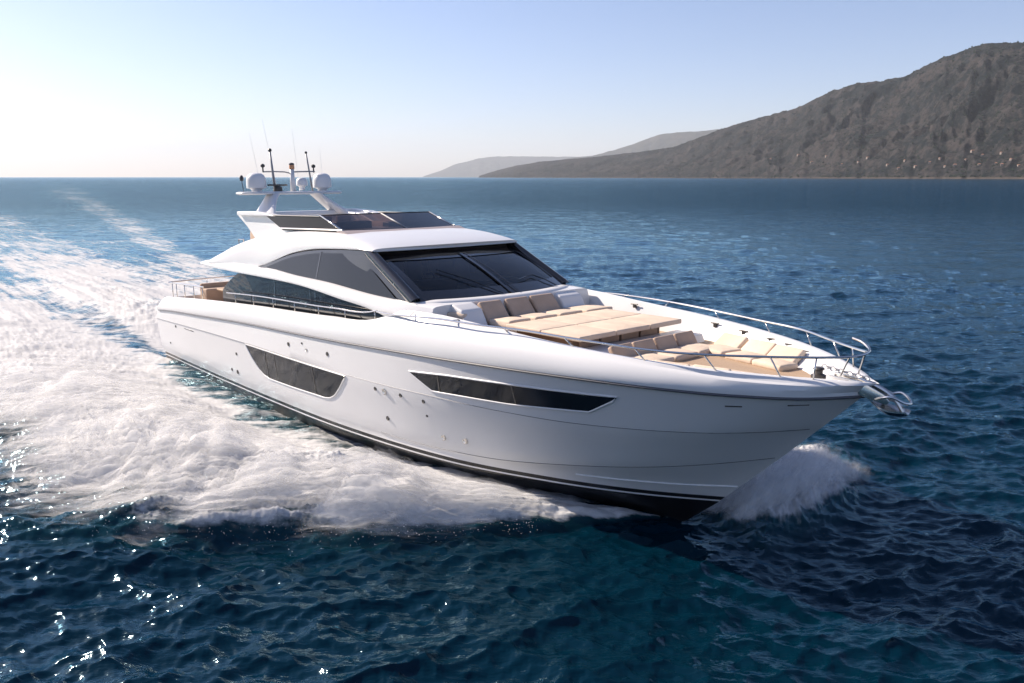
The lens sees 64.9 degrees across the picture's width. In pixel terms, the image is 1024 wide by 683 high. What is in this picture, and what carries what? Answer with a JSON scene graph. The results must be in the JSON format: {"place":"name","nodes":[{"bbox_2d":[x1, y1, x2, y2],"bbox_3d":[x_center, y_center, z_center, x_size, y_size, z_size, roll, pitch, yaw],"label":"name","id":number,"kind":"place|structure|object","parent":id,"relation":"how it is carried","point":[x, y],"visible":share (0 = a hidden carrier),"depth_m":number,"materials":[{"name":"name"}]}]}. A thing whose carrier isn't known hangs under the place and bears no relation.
{"place":"outdoors","nodes":[
{"label":"outdoors","id":0,"kind":"place"},
{"bbox_2d":[423,156,573,176],"bbox_3d":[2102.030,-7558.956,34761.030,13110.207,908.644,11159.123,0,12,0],"label":"headland","id":1,"kind":"structure","parent":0,"point":[478,167],"depth_m":33940.89,"materials":[{"name":"grey stone"}]},
{"bbox_2d":[0,177,1023,682],"bbox_3d":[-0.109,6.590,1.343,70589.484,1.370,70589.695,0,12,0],"label":"sea","id":2,"kind":"structure","parent":0,"point":[898,557],"depth_m":17.01,"materials":[{"name":"blue liquid"}]},
{"bbox_2d":[0,367,522,519],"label":"wake foam","id":3,"kind":"object","parent":2,"relation":"on","point":[359,482],"visible":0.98,"depth_m":18.39,"materials":[{"name":"white"}]},
{"bbox_2d":[0,412,537,558],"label":"spray drops","id":4,"kind":"object","parent":2,"relation":"on","point":[220,513],"visible":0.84,"depth_m":16.22,"materials":[{"name":"white liquid"}]},
{"bbox_2d":[156,121,912,521],"bbox_3d":[-2.791,-1.702,23.381,6.568,10.340,28.229,-10,14,-40],"label":"motor yacht","id":5,"kind":"object","parent":2,"relation":"on","point":[428,337],"visible":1,"depth_m":18.38,"materials":[{"name":"white plastic"}]},
{"bbox_2d":[245,343,344,398],"bbox_3d":[-6.312,0.922,23.172,0.190,0.958,6.256,-10,14,-40],"label":"hull window","id":6,"kind":"structure","parent":5,"relation":"in","point":[287,371],"depth_m":22.92,"materials":[{"name":"black glass"}]},
{"bbox_2d":[223,273,383,319],"bbox_3d":[-6.416,-1.075,23.478,0.089,1.270,10.798,-10,15,-40],"label":"side window","id":7,"kind":"structure","parent":5,"relation":"in","point":[241,283],"depth_m":23.59,"materials":[{"name":"black glass"}]},
{"bbox_2d":[266,251,403,300],"bbox_3d":[-4.999,-1.970,22.081,0.233,0.968,7.700,-10,14,-40],"label":"upper side window","id":8,"kind":"structure","parent":5,"relation":"in","point":[335,268],"depth_m":21.85,"materials":[{"name":"black glass"}]},
{"bbox_2d":[408,370,616,412],"bbox_3d":[-0.271,1.029,16.688,5.729,0.785,0.263,10,15,39],"label":"hull window","id":9,"kind":"structure","parent":5,"relation":"in","point":[470,388],"depth_m":16.40,"materials":[{"name":"black glass"}]},
{"bbox_2d":[709,450,856,514],"bbox_3d":[6.813,2.932,18.972,8.287,0.830,3.176,-8,14,-34],"label":"bow spray","id":10,"kind":"object","parent":2,"relation":"on","point":[792,473],"visible":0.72,"depth_m":18.04,"materials":[{"name":"white liquid"}]},
{"bbox_2d":[0,0,1023,176],"label":"sky","id":11,"kind":"structure","parent":0,"point":[89,88],"materials":[{"name":"blue"}]},
{"bbox_2d":[562,129,718,159],"bbox_3d":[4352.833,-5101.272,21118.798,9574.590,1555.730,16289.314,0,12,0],"label":"distant hill","id":12,"kind":"structure","parent":0,"point":[664,141],"depth_m":20670.66,"materials":[{"name":"grey stone"}]},
{"bbox_2d":[479,42,1023,178],"bbox_3d":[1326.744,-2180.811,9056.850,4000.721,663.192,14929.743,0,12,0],"label":"hill","id":13,"kind":"structure","parent":0,"point":[896,113],"depth_m":4102.88,"materials":[{"name":"grey stone"}]},
{"bbox_2d":[484,41,1023,177],"bbox_3d":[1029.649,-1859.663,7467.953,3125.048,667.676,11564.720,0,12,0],"label":"hillside scrub","id":14,"kind":"object","parent":13,"relation":"on","point":[978,142],"visible":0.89,"depth_m":3894.74,"materials":[{"name":"green plant"}]}
]}

